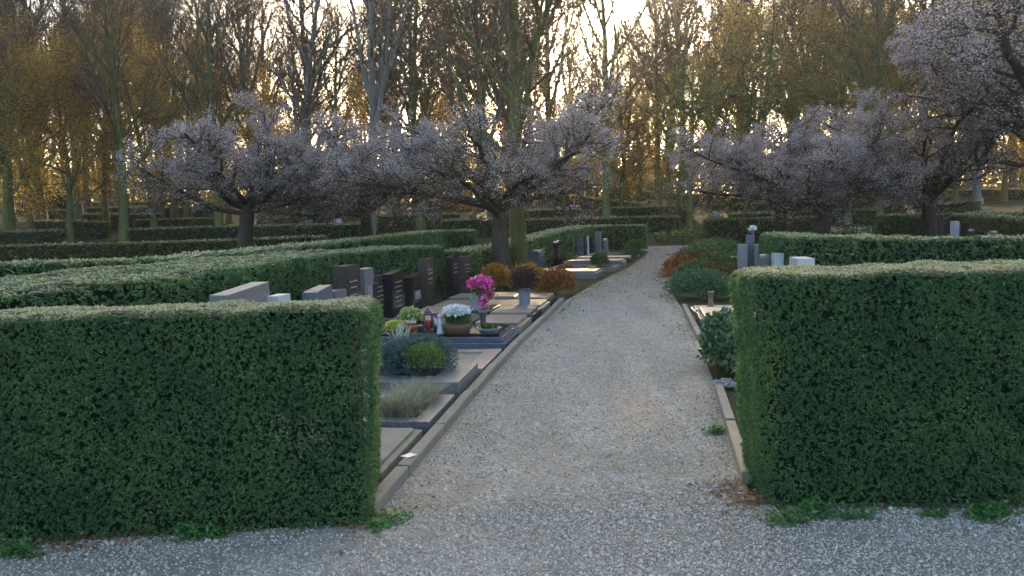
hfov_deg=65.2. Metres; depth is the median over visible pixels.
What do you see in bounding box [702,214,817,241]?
hedge
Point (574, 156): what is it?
golden tree
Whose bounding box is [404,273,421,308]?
headstone
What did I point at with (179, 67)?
bare tree
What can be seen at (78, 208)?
bare tree
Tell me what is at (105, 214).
golden tree
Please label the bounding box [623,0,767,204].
bare tree
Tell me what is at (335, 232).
hedge
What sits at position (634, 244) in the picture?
bush
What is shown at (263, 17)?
bare tree
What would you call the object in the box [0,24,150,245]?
golden tree
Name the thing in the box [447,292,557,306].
grave
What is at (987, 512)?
weed clump
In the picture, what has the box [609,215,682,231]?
hedge
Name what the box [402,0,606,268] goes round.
bare tree
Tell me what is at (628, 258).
grave
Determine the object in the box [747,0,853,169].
bare tree
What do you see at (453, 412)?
kerb stone
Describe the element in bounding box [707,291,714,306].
vase
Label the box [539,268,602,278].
grave
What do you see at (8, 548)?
weed clump
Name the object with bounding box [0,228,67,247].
hedge
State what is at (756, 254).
headstone
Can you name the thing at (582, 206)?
headstone
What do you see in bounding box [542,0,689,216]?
bare tree
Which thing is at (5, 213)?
golden tree
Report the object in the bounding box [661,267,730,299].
juniper bush
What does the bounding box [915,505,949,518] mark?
weed clump
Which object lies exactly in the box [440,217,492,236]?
hedge
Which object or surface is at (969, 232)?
headstone
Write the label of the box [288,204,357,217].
hedge
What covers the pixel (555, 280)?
barberry bush
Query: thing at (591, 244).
headstone
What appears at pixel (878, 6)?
bare tree
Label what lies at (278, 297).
headstone
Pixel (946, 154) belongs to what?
cherry tree
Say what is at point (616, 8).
sky
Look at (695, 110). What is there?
green tree
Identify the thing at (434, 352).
cushion bush
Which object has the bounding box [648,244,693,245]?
cross path
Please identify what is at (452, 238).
hedge
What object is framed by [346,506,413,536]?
weed clump
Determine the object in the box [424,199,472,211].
hedge
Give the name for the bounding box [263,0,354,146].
bare tree
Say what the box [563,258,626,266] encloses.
grave
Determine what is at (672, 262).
bush
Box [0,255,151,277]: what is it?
hedge
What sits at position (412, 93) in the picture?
bare tree
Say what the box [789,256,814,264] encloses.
headstone
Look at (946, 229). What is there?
headstone
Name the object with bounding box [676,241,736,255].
bush
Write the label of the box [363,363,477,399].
grave
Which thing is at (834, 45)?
golden tree
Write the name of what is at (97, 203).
hedge
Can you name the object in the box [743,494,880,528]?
weed clump
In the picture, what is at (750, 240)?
headstone
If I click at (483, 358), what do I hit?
grave
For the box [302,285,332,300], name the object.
headstone
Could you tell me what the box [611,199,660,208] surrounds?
hedge
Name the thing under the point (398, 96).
bare tree
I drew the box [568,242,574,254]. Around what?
headstone
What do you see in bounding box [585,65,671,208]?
golden tree
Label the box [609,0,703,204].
bare tree
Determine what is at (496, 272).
barberry bush
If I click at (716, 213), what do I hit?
headstone
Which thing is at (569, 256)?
bush
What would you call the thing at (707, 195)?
golden tree
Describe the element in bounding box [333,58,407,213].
golden tree
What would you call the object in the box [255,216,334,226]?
hedge
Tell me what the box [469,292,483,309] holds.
headstone
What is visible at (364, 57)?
bare tree
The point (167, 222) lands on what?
hedge
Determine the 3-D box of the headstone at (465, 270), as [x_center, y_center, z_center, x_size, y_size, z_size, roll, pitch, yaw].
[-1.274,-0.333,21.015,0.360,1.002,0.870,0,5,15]
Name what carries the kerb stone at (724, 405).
on the ground
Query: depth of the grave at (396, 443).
6.82 m
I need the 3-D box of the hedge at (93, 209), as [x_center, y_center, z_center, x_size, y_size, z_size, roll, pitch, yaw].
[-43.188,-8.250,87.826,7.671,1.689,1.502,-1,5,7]
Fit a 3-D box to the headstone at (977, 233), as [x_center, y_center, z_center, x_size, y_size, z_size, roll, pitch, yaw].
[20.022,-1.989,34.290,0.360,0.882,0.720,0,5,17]
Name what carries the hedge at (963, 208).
on the ground
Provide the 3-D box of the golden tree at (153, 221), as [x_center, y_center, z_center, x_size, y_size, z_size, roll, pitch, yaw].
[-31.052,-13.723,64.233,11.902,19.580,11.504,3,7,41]
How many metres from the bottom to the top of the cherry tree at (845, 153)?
5.995 m
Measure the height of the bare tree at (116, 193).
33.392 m
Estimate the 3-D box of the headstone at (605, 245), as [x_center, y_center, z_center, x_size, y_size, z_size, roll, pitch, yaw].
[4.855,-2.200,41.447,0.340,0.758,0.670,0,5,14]
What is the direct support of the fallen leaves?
on the gravel path at (452, 493)
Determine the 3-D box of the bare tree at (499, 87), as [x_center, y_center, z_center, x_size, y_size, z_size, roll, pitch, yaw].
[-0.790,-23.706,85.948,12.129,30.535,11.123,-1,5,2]
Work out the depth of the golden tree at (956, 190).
72.58 m
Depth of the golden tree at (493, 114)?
84.19 m
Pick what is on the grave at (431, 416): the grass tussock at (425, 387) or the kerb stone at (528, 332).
the grass tussock at (425, 387)
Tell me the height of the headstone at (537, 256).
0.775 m
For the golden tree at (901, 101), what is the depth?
72.32 m
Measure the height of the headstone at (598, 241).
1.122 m
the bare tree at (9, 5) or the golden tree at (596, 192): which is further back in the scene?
the golden tree at (596, 192)
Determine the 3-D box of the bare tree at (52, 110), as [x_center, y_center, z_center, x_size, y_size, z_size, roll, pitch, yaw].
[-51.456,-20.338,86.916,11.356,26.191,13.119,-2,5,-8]
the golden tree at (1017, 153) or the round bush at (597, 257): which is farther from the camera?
the golden tree at (1017, 153)
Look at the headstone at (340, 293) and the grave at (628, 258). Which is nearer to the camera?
the headstone at (340, 293)
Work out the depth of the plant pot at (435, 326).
12.56 m
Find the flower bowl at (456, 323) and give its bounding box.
[441,304,472,334]
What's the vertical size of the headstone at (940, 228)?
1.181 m
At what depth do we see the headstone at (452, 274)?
19.49 m
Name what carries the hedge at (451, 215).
on the ground
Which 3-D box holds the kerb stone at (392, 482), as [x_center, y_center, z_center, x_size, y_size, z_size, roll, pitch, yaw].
[-0.910,1.501,5.801,0.100,0.170,0.829,-1,5,9]
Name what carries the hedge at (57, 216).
on the ground
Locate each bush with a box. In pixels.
[16,188,73,216]
[365,331,459,378]
[401,340,445,375]
[479,262,512,290]
[508,260,544,289]
[534,267,576,294]
[556,263,574,268]
[563,252,577,261]
[589,252,610,266]
[610,167,652,194]
[620,248,644,256]
[625,238,645,251]
[652,226,703,242]
[653,265,677,278]
[661,255,699,272]
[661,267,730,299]
[665,247,721,260]
[672,261,703,281]
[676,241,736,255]
[687,236,732,245]
[695,251,736,267]
[695,306,755,373]
[696,259,741,278]
[699,237,741,252]
[830,226,876,235]
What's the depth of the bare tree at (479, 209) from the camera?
84.20 m
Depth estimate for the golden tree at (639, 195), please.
83.14 m
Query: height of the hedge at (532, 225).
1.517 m
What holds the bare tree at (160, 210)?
on the ground
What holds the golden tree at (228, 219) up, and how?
on the ground
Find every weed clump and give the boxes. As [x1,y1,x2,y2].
[0,536,45,559]
[161,518,237,543]
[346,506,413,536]
[700,424,725,435]
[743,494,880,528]
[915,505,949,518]
[959,498,1023,523]
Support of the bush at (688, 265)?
on the ground
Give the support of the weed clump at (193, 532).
on the front path at (404, 529)
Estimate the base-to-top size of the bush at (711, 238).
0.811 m
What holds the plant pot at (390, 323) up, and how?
on the grave at (505, 336)
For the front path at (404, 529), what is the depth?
4.86 m
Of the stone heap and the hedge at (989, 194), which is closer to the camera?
the stone heap
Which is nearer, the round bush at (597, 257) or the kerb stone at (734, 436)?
the kerb stone at (734, 436)
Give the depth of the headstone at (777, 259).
19.54 m
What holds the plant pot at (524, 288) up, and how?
on the grave at (543, 305)
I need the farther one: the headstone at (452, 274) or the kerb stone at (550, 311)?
the headstone at (452, 274)
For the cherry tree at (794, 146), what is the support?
on the ground
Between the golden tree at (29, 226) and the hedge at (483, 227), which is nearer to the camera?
the hedge at (483, 227)
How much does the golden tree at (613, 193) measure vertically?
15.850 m
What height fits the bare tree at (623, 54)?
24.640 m
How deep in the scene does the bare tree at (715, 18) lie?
81.06 m
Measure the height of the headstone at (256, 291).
1.193 m
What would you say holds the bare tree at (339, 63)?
on the ground
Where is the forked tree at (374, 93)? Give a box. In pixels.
[321,0,436,234]
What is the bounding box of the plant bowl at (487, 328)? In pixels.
[476,322,501,333]
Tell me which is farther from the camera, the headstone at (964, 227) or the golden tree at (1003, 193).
the golden tree at (1003, 193)
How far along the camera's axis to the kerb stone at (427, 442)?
6.75 m
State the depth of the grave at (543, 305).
16.84 m
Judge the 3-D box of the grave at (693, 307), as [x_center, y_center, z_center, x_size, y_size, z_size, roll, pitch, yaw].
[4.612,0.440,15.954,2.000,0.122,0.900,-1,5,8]
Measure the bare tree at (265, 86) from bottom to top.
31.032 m
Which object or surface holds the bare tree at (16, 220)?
on the ground
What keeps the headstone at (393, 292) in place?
on the ground
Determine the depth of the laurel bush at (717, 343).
9.71 m
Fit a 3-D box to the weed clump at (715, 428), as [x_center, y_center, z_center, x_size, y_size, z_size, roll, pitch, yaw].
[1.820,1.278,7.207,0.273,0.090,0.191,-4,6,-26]
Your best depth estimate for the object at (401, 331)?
11.04 m
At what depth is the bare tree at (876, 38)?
80.03 m
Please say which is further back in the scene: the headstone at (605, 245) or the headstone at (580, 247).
the headstone at (605, 245)
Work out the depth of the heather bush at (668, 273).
23.07 m
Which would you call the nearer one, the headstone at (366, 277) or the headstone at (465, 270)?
the headstone at (366, 277)
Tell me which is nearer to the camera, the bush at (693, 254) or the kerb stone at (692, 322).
the kerb stone at (692, 322)
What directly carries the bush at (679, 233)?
on the ground
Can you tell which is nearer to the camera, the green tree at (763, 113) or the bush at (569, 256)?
the bush at (569, 256)
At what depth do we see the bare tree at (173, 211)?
81.05 m
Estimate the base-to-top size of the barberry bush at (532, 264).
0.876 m
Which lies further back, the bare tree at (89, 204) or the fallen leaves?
the bare tree at (89, 204)
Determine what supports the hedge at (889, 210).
on the ground
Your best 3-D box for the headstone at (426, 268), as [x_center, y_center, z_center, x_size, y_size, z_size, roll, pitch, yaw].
[-1.907,-0.097,17.854,0.340,1.129,0.720,0,5,10]
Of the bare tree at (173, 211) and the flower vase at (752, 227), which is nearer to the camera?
the flower vase at (752, 227)
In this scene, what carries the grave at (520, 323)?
on the ground
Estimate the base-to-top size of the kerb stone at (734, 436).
0.150 m
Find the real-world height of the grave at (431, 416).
0.141 m
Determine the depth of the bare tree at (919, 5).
72.80 m
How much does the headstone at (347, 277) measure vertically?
1.247 m
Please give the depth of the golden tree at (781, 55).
76.48 m
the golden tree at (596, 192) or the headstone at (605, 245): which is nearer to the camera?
the headstone at (605, 245)
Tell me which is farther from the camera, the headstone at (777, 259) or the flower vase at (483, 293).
the headstone at (777, 259)
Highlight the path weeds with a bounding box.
[400,271,742,510]
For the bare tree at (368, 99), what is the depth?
101.48 m
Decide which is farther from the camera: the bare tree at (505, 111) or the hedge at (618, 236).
the bare tree at (505, 111)
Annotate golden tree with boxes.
[0,1,98,232]
[0,10,103,231]
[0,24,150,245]
[15,1,179,231]
[49,0,205,229]
[130,34,244,217]
[154,27,256,222]
[219,84,299,215]
[221,57,294,213]
[269,67,358,184]
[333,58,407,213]
[382,85,464,208]
[407,84,474,193]
[445,98,506,217]
[471,89,524,189]
[521,67,589,205]
[521,93,581,192]
[556,98,619,203]
[570,62,640,196]
[585,60,654,199]
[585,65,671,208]
[596,92,662,200]
[600,35,688,202]
[642,49,703,195]
[650,33,772,210]
[685,0,858,201]
[722,0,839,162]
[754,0,929,207]
[793,4,934,208]
[866,2,960,199]
[896,31,1011,201]
[984,17,1023,201]
[997,57,1023,191]
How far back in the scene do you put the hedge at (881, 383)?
5.27 m
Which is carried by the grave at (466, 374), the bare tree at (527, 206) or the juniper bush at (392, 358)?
the juniper bush at (392, 358)
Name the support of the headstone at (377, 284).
on the ground
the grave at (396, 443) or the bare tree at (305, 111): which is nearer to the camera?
the grave at (396, 443)
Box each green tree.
[631,46,751,230]
[685,20,806,211]
[762,12,916,224]
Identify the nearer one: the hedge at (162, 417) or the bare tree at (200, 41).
the hedge at (162, 417)
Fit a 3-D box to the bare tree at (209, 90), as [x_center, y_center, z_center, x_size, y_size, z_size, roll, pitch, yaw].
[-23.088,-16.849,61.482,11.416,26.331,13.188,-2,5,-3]
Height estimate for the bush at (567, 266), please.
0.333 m
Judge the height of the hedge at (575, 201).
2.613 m
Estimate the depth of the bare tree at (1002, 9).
59.13 m
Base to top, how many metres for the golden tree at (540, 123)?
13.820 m
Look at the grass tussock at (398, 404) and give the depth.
7.83 m
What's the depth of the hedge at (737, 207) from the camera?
68.19 m
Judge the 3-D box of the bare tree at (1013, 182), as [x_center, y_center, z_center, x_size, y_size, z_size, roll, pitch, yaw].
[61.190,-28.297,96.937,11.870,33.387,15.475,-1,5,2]
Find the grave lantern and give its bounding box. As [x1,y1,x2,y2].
[422,308,434,332]
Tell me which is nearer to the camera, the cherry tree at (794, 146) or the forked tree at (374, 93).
the cherry tree at (794, 146)
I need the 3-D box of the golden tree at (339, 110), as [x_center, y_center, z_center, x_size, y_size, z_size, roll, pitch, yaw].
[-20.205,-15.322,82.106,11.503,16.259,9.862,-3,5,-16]
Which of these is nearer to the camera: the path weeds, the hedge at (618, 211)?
the path weeds
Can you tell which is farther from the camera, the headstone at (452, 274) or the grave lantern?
the headstone at (452, 274)
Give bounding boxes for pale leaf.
[402,453,416,456]
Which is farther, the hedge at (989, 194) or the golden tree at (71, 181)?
the hedge at (989, 194)
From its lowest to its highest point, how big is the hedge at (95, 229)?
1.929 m
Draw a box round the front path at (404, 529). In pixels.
[0,489,1023,575]
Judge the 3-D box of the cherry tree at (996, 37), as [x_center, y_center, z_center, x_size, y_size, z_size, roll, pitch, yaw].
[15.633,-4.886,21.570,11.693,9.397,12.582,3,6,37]
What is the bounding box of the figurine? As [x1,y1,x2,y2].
[433,314,445,333]
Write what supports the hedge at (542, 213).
on the ground
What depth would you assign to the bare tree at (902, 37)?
83.36 m
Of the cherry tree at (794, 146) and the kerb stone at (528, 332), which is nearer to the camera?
the kerb stone at (528, 332)
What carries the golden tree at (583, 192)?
on the ground
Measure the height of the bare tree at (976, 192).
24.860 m
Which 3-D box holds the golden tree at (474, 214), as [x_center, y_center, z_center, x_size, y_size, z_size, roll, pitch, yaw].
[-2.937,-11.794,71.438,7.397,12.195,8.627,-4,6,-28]
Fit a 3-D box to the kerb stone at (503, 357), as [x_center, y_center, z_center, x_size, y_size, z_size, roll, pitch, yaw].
[-0.072,0.976,11.404,0.100,0.170,1.894,-2,5,9]
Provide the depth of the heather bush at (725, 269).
22.84 m
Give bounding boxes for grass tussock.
[363,385,447,420]
[383,374,465,408]
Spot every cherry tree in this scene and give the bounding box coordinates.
[108,88,371,248]
[238,106,474,236]
[309,64,635,272]
[654,102,926,231]
[671,85,958,234]
[782,73,1023,236]
[871,0,1023,195]
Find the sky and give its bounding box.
[14,0,1023,210]
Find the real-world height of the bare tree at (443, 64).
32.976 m
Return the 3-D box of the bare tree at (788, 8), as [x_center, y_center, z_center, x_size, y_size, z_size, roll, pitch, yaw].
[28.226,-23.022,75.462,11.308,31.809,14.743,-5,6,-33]
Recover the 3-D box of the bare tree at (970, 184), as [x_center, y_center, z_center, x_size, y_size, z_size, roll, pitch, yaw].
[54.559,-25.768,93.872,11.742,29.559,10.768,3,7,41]
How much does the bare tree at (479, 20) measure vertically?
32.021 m
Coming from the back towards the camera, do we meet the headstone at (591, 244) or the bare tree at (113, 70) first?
the bare tree at (113, 70)
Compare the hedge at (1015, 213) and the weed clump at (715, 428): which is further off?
the hedge at (1015, 213)
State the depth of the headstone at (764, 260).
20.55 m
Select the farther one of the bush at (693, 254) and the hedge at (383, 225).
the hedge at (383, 225)
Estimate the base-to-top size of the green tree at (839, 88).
16.409 m
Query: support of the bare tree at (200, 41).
on the ground
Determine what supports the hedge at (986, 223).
on the ground
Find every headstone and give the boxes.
[209,282,269,302]
[267,294,290,302]
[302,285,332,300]
[332,264,363,331]
[332,289,346,298]
[360,267,373,327]
[372,275,386,324]
[383,269,404,320]
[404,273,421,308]
[418,258,438,307]
[443,254,459,299]
[459,255,474,292]
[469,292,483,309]
[529,249,546,268]
[551,241,562,265]
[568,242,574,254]
[576,238,583,257]
[578,204,585,215]
[588,236,594,253]
[595,232,602,252]
[603,238,609,252]
[711,211,718,217]
[737,244,747,268]
[745,234,754,266]
[754,244,760,266]
[759,254,770,266]
[771,253,783,266]
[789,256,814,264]
[937,222,943,241]
[944,223,949,235]
[950,221,959,236]
[961,223,968,241]
[965,229,973,241]
[975,231,983,241]
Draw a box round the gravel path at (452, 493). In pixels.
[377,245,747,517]
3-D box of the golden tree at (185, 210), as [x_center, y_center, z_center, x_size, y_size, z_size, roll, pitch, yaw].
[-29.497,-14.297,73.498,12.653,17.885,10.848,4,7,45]
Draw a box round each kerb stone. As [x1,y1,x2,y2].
[361,466,408,516]
[398,424,444,475]
[435,390,472,431]
[467,363,497,397]
[492,340,519,369]
[515,317,544,345]
[541,298,563,320]
[682,304,700,339]
[715,384,734,427]
[726,420,753,483]
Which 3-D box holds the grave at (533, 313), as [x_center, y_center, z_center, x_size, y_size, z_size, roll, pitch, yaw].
[-0.697,0.523,15.603,2.400,0.277,1.200,0,5,10]
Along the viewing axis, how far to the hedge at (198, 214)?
84.24 m
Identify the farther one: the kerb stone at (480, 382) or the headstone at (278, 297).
the headstone at (278, 297)
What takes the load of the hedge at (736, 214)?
on the ground
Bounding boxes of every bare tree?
[0,0,101,232]
[0,0,116,221]
[2,9,56,221]
[3,0,75,205]
[13,0,140,219]
[33,0,201,243]
[47,0,102,208]
[51,0,141,205]
[86,0,193,218]
[87,0,222,219]
[106,0,277,227]
[132,0,234,205]
[164,0,258,215]
[181,0,306,215]
[226,0,300,203]
[237,0,380,225]
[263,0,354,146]
[266,0,368,153]
[307,0,476,230]
[337,0,418,205]
[342,0,454,212]
[352,0,465,212]
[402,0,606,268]
[410,0,533,217]
[417,7,478,133]
[422,0,521,211]
[423,0,571,221]
[466,8,552,161]
[475,0,594,215]
[483,0,613,208]
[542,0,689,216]
[586,6,653,189]
[607,0,724,203]
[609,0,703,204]
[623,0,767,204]
[667,0,771,192]
[687,0,752,192]
[688,0,778,131]
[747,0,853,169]
[752,0,852,128]
[759,0,873,137]
[800,0,969,213]
[828,0,899,194]
[855,0,989,210]
[864,0,937,194]
[899,0,1023,211]
[917,0,1023,213]
[958,0,1019,188]
[994,10,1021,189]
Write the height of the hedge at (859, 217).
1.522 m
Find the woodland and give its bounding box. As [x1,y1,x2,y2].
[0,1,1023,212]
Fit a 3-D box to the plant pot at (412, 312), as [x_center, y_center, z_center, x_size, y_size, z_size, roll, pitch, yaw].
[-1.582,0.483,12.434,0.431,0.446,0.365,-1,5,0]
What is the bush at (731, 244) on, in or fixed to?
on the grave
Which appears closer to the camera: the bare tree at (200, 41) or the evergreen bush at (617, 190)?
the bare tree at (200, 41)
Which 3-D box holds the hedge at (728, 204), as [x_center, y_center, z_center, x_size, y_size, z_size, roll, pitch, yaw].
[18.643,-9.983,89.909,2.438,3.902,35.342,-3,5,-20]
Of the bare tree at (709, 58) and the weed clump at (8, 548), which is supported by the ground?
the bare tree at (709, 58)
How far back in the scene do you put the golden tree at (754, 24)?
68.23 m
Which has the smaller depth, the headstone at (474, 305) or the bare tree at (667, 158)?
the headstone at (474, 305)
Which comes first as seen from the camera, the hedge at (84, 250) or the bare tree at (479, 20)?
the hedge at (84, 250)
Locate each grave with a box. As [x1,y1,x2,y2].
[361,349,501,374]
[363,324,518,348]
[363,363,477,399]
[364,394,454,431]
[365,428,422,481]
[397,313,531,334]
[420,305,540,322]
[433,299,549,314]
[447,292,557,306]
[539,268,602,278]
[550,265,619,271]
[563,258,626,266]
[578,255,632,261]
[587,253,639,256]
[690,305,731,313]
[695,307,755,328]
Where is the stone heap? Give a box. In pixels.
[712,378,737,387]
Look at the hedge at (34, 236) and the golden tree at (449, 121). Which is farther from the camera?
the golden tree at (449, 121)
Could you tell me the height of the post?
0.980 m
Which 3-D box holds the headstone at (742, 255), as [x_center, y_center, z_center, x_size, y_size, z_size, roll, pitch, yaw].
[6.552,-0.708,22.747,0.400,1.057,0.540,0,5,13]
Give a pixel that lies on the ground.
(716, 371)
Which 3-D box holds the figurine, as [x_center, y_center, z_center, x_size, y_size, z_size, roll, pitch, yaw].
[-1.108,0.549,12.296,0.200,0.315,0.117,-1,5,0]
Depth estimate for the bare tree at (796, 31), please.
78.25 m
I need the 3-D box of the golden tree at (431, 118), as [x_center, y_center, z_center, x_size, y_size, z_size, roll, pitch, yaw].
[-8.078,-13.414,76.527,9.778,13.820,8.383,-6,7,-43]
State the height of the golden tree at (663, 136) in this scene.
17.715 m
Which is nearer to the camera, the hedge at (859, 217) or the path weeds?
the path weeds
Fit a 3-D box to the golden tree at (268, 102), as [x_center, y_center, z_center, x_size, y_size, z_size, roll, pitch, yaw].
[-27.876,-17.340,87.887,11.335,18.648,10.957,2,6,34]
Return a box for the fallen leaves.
[0,247,1023,566]
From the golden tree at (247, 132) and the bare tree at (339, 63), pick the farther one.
the bare tree at (339, 63)
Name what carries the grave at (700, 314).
on the ground
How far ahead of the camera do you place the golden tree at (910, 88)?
82.19 m
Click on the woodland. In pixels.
(987, 182)
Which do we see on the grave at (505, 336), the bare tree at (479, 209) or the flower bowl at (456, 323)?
the flower bowl at (456, 323)
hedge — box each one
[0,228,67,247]
[0,234,329,261]
[0,244,445,309]
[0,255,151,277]
[0,294,384,542]
[32,219,111,238]
[33,209,86,221]
[73,201,155,208]
[78,212,162,228]
[84,205,148,214]
[125,221,360,243]
[125,229,478,264]
[131,216,213,229]
[167,205,213,219]
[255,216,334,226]
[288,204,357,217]
[375,213,414,231]
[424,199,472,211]
[424,211,460,230]
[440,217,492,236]
[443,224,648,284]
[524,207,582,223]
[525,216,612,233]
[534,194,614,210]
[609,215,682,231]
[610,188,762,209]
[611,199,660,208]
[611,204,694,222]
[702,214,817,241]
[724,210,774,219]
[727,258,1023,509]
[731,201,775,213]
[757,230,1023,266]
[831,207,878,223]
[871,200,906,216]
[873,212,1023,241]
[936,188,1023,200]
[936,199,981,215]
[966,210,1023,215]
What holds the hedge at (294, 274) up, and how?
on the ground
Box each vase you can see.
[466,273,497,325]
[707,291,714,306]
[748,225,756,234]
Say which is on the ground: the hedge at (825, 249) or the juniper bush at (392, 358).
the hedge at (825, 249)
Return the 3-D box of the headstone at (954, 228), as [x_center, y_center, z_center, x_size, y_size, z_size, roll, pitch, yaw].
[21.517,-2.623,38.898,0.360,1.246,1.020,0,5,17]
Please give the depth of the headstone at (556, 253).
31.53 m
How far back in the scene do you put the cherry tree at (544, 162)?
22.54 m
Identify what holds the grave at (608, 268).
on the ground
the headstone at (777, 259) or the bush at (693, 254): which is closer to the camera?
the headstone at (777, 259)
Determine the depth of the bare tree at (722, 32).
82.36 m
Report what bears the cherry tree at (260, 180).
on the ground
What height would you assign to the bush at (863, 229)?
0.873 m
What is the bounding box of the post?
[587,237,588,254]
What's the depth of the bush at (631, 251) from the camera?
35.71 m
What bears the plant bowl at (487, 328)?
on the grave at (505, 336)
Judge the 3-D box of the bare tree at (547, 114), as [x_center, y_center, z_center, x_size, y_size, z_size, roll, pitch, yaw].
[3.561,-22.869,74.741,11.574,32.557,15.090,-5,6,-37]
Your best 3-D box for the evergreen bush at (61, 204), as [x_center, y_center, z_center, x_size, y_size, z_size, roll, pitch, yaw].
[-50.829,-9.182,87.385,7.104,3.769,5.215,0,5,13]
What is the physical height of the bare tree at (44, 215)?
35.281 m
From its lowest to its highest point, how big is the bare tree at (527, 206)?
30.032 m
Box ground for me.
[0,187,1023,542]
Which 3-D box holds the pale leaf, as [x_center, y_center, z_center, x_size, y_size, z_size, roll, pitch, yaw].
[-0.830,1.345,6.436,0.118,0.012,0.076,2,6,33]
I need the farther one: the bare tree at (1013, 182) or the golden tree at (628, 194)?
the bare tree at (1013, 182)
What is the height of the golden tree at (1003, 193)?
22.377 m
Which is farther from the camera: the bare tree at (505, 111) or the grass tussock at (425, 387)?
the bare tree at (505, 111)
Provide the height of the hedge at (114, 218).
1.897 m
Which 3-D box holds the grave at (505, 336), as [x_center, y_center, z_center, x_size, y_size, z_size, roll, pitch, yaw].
[-1.222,0.775,12.916,2.500,0.240,1.250,-1,5,10]
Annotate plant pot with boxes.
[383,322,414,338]
[384,319,407,335]
[396,305,422,333]
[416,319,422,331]
[431,315,437,331]
[508,265,540,303]
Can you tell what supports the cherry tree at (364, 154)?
on the ground
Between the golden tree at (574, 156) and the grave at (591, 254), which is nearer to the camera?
the grave at (591, 254)
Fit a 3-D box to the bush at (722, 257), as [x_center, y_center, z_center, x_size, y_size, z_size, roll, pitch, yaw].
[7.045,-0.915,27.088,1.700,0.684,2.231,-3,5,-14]

